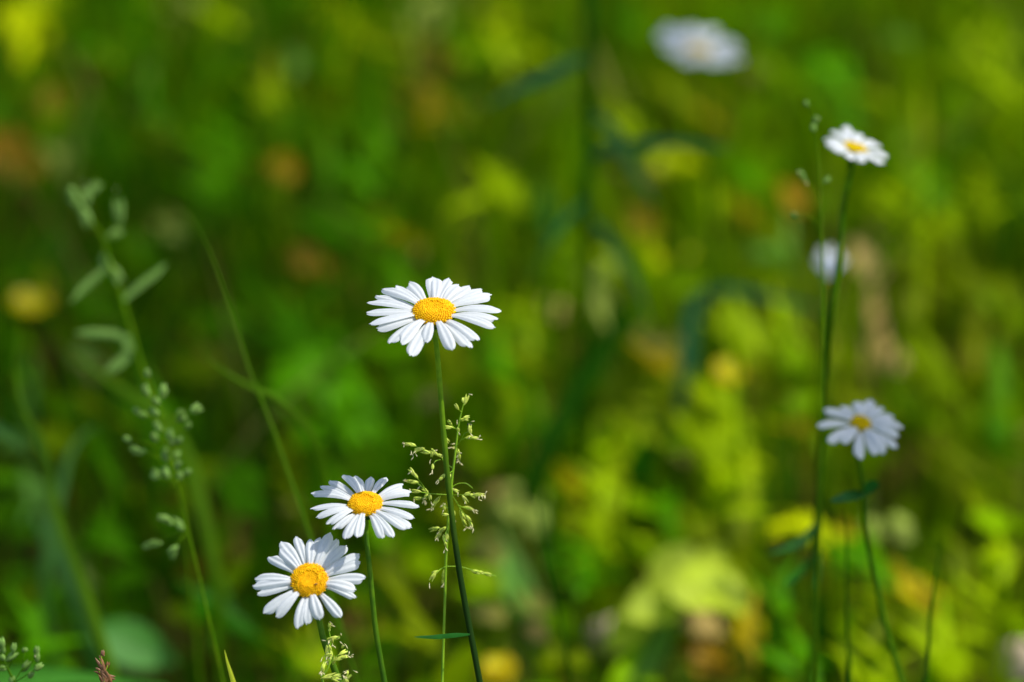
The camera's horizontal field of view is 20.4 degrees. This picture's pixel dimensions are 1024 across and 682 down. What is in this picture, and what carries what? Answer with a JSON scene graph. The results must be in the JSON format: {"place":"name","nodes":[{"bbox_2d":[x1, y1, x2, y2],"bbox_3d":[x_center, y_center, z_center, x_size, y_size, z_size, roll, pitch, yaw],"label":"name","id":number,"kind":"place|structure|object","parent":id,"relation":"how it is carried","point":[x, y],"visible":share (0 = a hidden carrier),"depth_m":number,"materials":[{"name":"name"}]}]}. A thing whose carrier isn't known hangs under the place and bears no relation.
{"place":"outdoors","nodes":[
{"label":"outdoors","id":0,"kind":"place"},
{"bbox_2d":[0,636,43,681],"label":"seeding grass","id":1,"kind":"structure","parent":0,"point":[26,664],"depth_m":0.97,"materials":[{"name":"green plant"}]},
{"bbox_2d":[66,180,201,681],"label":"seeding grass","id":2,"kind":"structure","parent":0,"point":[121,360],"depth_m":1.18,"materials":[{"name":"green plant"}]},
{"bbox_2d":[122,368,223,681],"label":"seeding grass","id":3,"kind":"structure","parent":0,"point":[172,441],"depth_m":1.04,"materials":[{"name":"green plant"}]},
{"bbox_2d":[224,650,235,681],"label":"grass blade","id":4,"kind":"object","parent":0,"point":[231,676],"depth_m":0.93,"materials":[{"name":"plant"}]},
{"bbox_2d":[319,621,357,681],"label":"seeding grass","id":5,"kind":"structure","parent":0,"point":[329,654],"depth_m":0.94,"materials":[{"name":"green plant"}]},
{"bbox_2d":[0,0,1023,681],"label":"ground","id":6,"kind":"structure","parent":0,"point":[428,604],"depth_m":1.72,"materials":[{"name":"green plant"}]},
{"bbox_2d":[0,423,25,450],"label":"grass blade","id":7,"kind":"object","parent":6,"relation":"on","point":[7,433],"depth_m":1.29,"materials":[{"name":"green plant"}]},
{"bbox_2d":[0,129,45,263],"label":"dry leaf","id":8,"kind":"object","parent":6,"relation":"on","point":[17,141],"visible":0.7,"depth_m":1.93,"materials":[{"name":"brown plant"}]},
{"bbox_2d":[11,291,52,424],"bbox_3d":[-0.285,0.017,1.709,0.024,0.098,0.025,0,27,0],"label":"yellow flower","id":9,"kind":"object","parent":6,"relation":"on","point":[29,300],"visible":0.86,"depth_m":1.69,"materials":[{"name":"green plant"}]},
{"bbox_2d":[32,82,70,191],"bbox_3d":[-0.326,-0.144,2.029,0.026,0.075,0.052,0,27,0],"label":"dry leaf","id":10,"kind":"object","parent":6,"relation":"on","point":[49,94],"visible":0.53,"depth_m":2.02,"materials":[{"name":"plant"}]},
{"bbox_2d":[32,512,99,672],"bbox_3d":[-0.216,0.149,1.409,0.044,0.134,0.009,23,35,38],"label":"grass blade","id":11,"kind":"object","parent":6,"relation":"on","point":[64,570],"depth_m":1.39,"materials":[{"name":"green plant"}]},
{"bbox_2d":[14,328,118,675],"bbox_3d":[-0.187,0.146,1.232,0.008,0.300,0.090,-16,31,-29],"label":"grass blade","id":12,"kind":"object","parent":6,"relation":"on","point":[86,596],"depth_m":1.20,"materials":[{"name":"green plant"}]},
{"bbox_2d":[39,425,97,666],"bbox_3d":[-0.212,0.133,1.372,0.008,0.196,0.042,20,33,34],"label":"grass blade","id":13,"kind":"object","parent":6,"relation":"on","point":[45,570],"depth_m":1.34,"materials":[{"name":"green plant"}]},
{"bbox_2d":[63,487,77,501],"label":"dry leaf","id":14,"kind":"object","parent":6,"relation":"on","point":[68,494],"visible":0.35,"depth_m":1.58,"materials":[{"name":"green plant"}]},
{"bbox_2d":[0,666,151,681],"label":"leaf","id":15,"kind":"object","parent":6,"relation":"on","point":[49,674],"depth_m":1.14,"materials":[{"name":"green plant"}]},
{"bbox_2d":[94,650,115,681],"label":"seeding grass","id":16,"kind":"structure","parent":6,"relation":"on","point":[104,674],"depth_m":0.95,"materials":[{"name":"brown plant"}]},
{"bbox_2d":[91,619,175,668],"bbox_3d":[-0.202,0.161,1.439,0.037,0.078,0.093,-13,30,-24],"label":"broad leaf plant","id":17,"kind":"object","parent":6,"relation":"on","point":[133,644],"visible":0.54,"depth_m":1.40,"materials":[{"name":"green plant"}]},
{"bbox_2d":[64,346,225,681],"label":"grass blade","id":18,"kind":"object","parent":6,"relation":"on","point":[204,520],"depth_m":1.30,"materials":[{"name":"green plant"}]},
{"bbox_2d":[184,205,357,681],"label":"grass blade","id":19,"kind":"object","parent":6,"relation":"on","point":[290,480],"depth_m":1.08,"materials":[{"name":"green plant"}]},
{"bbox_2d":[205,355,339,681],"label":"grass blade","id":20,"kind":"object","parent":6,"relation":"on","point":[292,412],"depth_m":1.14,"materials":[{"name":"green plant"}]},
{"bbox_2d":[270,155,297,265],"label":"dry leaf","id":21,"kind":"object","parent":6,"relation":"on","point":[290,170],"visible":0.62,"depth_m":1.91,"materials":[{"name":"brown plant"}]},
{"bbox_2d":[276,244,336,328],"bbox_3d":[-0.128,-0.027,1.804,0.041,0.069,0.019,-20,33,-34],"label":"dry leaf","id":22,"kind":"object","parent":6,"relation":"on","point":[302,259],"visible":0.58,"depth_m":1.79,"materials":[{"name":"brown plant"}]},
{"bbox_2d":[253,532,365,681],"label":"daisy","id":23,"kind":"object","parent":6,"relation":"on","point":[309,581],"visible":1,"depth_m":0.93,"materials":[{"name":"white plant"}]},
{"bbox_2d":[311,475,418,681],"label":"daisy","id":24,"kind":"object","parent":6,"relation":"on","point":[362,507],"visible":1,"depth_m":0.94,"materials":[{"name":"white plant"}]},
{"bbox_2d":[367,277,500,681],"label":"daisy","id":25,"kind":"object","parent":6,"relation":"on","point":[437,309],"visible":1,"depth_m":0.94,"materials":[{"name":"white plant"}]},
{"bbox_2d":[408,42,465,124],"bbox_3d":[-0.052,-0.178,2.089,0.023,0.081,0.050,22,35,37],"label":"dry leaf","id":26,"kind":"object","parent":6,"relation":"on","point":[457,65],"visible":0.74,"depth_m":2.08,"materials":[{"name":"green plant"}]},
{"bbox_2d":[402,393,495,681],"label":"seeding grass","id":27,"kind":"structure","parent":6,"relation":"on","point":[445,537],"depth_m":0.96,"materials":[{"name":"green plant"}]},
{"bbox_2d":[472,538,524,601],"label":"dry leaf","id":28,"kind":"object","parent":6,"relation":"on","point":[522,550],"visible":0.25,"depth_m":1.55,"materials":[{"name":"plant"}]},
{"bbox_2d":[485,655,515,681],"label":"yellow flower","id":29,"kind":"object","parent":6,"relation":"on","point":[492,661],"visible":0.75,"depth_m":1.38,"materials":[{"name":"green plant"}]},
{"bbox_2d":[479,484,521,563],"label":"dry leaf","id":30,"kind":"object","parent":6,"relation":"on","point":[496,489],"visible":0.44,"depth_m":1.53,"materials":[{"name":"plant"}]},
{"bbox_2d":[0,0,1023,681],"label":"ground cover","id":31,"kind":"object","parent":6,"relation":"on","point":[348,404],"visible":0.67,"depth_m":1.60,"materials":[{"name":"green plant"}]},
{"bbox_2d":[526,621,547,681],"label":"dry leaf","id":32,"kind":"object","parent":6,"relation":"on","point":[538,629],"visible":0.92,"depth_m":1.43,"materials":[{"name":"brown plant"}]},
{"bbox_2d":[528,403,572,681],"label":"grass blade","id":33,"kind":"object","parent":6,"relation":"on","point":[558,614],"depth_m":1.14,"materials":[{"name":"green plant"}]},
{"bbox_2d":[539,298,570,317],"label":"dry leaf","id":34,"kind":"object","parent":6,"relation":"on","point":[559,307],"visible":0.4,"depth_m":1.78,"materials":[{"name":"green plant"}]},
{"bbox_2d":[520,310,648,589],"bbox_3d":[0.037,0.069,1.523,0.078,0.174,0.012,-18,32,-32],"label":"grass blade","id":35,"kind":"object","parent":6,"relation":"on","point":[553,433],"depth_m":1.50,"materials":[{"name":"green plant"}]},
{"bbox_2d":[587,615,620,659],"bbox_3d":[0.051,0.155,1.492,0.023,0.024,0.018,0,27,0],"label":"pale stone","id":36,"kind":"object","parent":6,"relation":"on","point":[596,644],"visible":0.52,"depth_m":1.49,"materials":[{"name":"grey stone"}]},
{"bbox_2d":[487,0,732,597],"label":"leafy stalk","id":37,"kind":"object","parent":6,"relation":"on","point":[621,145],"visible":0.93,"depth_m":1.48,"materials":[{"name":"green plant"}]},
{"bbox_2d":[617,209,657,298],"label":"dry leaf","id":38,"kind":"object","parent":6,"relation":"on","point":[643,219],"visible":0.77,"depth_m":1.83,"materials":[{"name":"green plant"}]},
{"bbox_2d":[658,353,675,451],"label":"yellow flower","id":39,"kind":"object","parent":6,"relation":"on","point":[664,381],"visible":0.19,"depth_m":1.68,"materials":[{"name":"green plant"}]},
{"bbox_2d":[607,544,749,652],"bbox_3d":[0.096,0.147,1.438,0.064,0.104,0.112,11,29,21],"label":"broad leaf plant","id":40,"kind":"object","parent":6,"relation":"on","point":[687,576],"visible":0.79,"depth_m":1.40,"materials":[{"name":"plant"}]},
{"bbox_2d":[662,445,696,531],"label":"dry leaf","id":41,"kind":"object","parent":6,"relation":"on","point":[686,457],"visible":0.41,"depth_m":1.59,"materials":[{"name":"plant"}]},
{"bbox_2d":[660,608,724,681],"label":"dry leaf","id":42,"kind":"object","parent":6,"relation":"on","point":[705,624],"visible":0.94,"depth_m":1.44,"materials":[{"name":"beige plant"}]},
{"bbox_2d":[656,25,742,430],"bbox_3d":[0.100,-0.032,1.591,0.047,0.293,0.076,0,27,0],"label":"daisy","id":43,"kind":"object","parent":6,"relation":"on","point":[694,41],"visible":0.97,"depth_m":1.54,"materials":[{"name":"white plant"}]},
{"bbox_2d":[682,635,732,681],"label":"dry leaf","id":44,"kind":"object","parent":6,"relation":"on","point":[703,656],"visible":0.98,"depth_m":1.43,"materials":[{"name":"brown plant"}]},
{"bbox_2d":[715,359,744,419],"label":"yellow flower","id":45,"kind":"object","parent":6,"relation":"on","point":[723,365],"visible":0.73,"depth_m":1.59,"materials":[{"name":"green plant"}]},
{"bbox_2d":[675,282,821,501],"bbox_3d":[0.126,0.043,1.588,0.087,0.161,0.030,-10,29,-19],"label":"grass blade","id":46,"kind":"object","parent":6,"relation":"on","point":[700,298],"depth_m":1.56,"materials":[{"name":"green plant"}]},
{"bbox_2d":[736,615,764,670],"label":"yellow flower","id":47,"kind":"object","parent":6,"relation":"on","point":[758,621],"visible":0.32,"depth_m":1.41,"materials":[{"name":"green plant"}]},
{"bbox_2d":[780,182,807,263],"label":"dry leaf","id":48,"kind":"object","parent":6,"relation":"on","point":[795,200],"visible":0.81,"depth_m":1.84,"materials":[{"name":"yellow plant"}]},
{"bbox_2d":[793,419,799,447],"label":"dry leaf","id":49,"kind":"object","parent":6,"relation":"on","point":[796,424],"visible":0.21,"depth_m":1.63,"materials":[{"name":"plant"}]},
{"bbox_2d":[791,100,830,681],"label":"seeding grass","id":50,"kind":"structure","parent":6,"relation":"on","point":[815,120],"depth_m":1.06,"materials":[{"name":"green plant"}]},
{"bbox_2d":[769,126,887,681],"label":"daisy","id":51,"kind":"object","parent":6,"relation":"on","point":[853,146],"visible":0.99,"depth_m":1.09,"materials":[{"name":"white plant"}]},
{"bbox_2d":[815,246,846,626],"bbox_3d":[0.156,0.073,1.430,0.014,0.250,0.075,0,27,0],"label":"daisy","id":52,"kind":"object","parent":6,"relation":"on","point":[829,260],"visible":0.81,"depth_m":1.39,"materials":[{"name":"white plant"}]},
{"bbox_2d":[843,509,850,681],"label":"grass blade","id":53,"kind":"object","parent":6,"relation":"on","point":[848,662],"depth_m":1.08,"materials":[{"name":"green plant"}]},
{"bbox_2d":[841,519,859,586],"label":"dry leaf","id":54,"kind":"object","parent":6,"relation":"on","point":[851,529],"visible":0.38,"depth_m":1.50,"materials":[{"name":"plant"}]},
{"bbox_2d":[817,399,904,681],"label":"daisy","id":55,"kind":"object","parent":6,"relation":"on","point":[861,422],"visible":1,"depth_m":1.06,"materials":[{"name":"white plant"}]},
{"bbox_2d":[850,239,884,280],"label":"dry leaf","id":56,"kind":"object","parent":6,"relation":"on","point":[862,255],"visible":0.66,"depth_m":1.78,"materials":[{"name":"yellow plant"}]},
{"bbox_2d":[883,341,907,437],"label":"dry leaf","id":57,"kind":"object","parent":6,"relation":"on","point":[901,360],"visible":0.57,"depth_m":1.70,"materials":[{"name":"green plant"}]},
{"bbox_2d":[899,575,931,681],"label":"yellow flower","id":58,"kind":"object","parent":6,"relation":"on","point":[904,587],"visible":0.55,"depth_m":1.43,"materials":[{"name":"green plant"}]},
{"bbox_2d":[922,535,941,681],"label":"grass blade","id":59,"kind":"object","parent":6,"relation":"on","point":[926,673],"depth_m":1.07,"materials":[{"name":"green plant"}]},
{"bbox_2d":[992,165,1023,216],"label":"grass blade","id":60,"kind":"object","parent":6,"relation":"on","point":[1015,202],"depth_m":1.24,"materials":[{"name":"green plant"}]},
{"bbox_2d":[998,640,1023,681],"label":"pale stone","id":61,"kind":"object","parent":6,"relation":"on","point":[1018,674],"visible":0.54,"depth_m":1.46,"materials":[{"name":"beige stone"}]}
]}

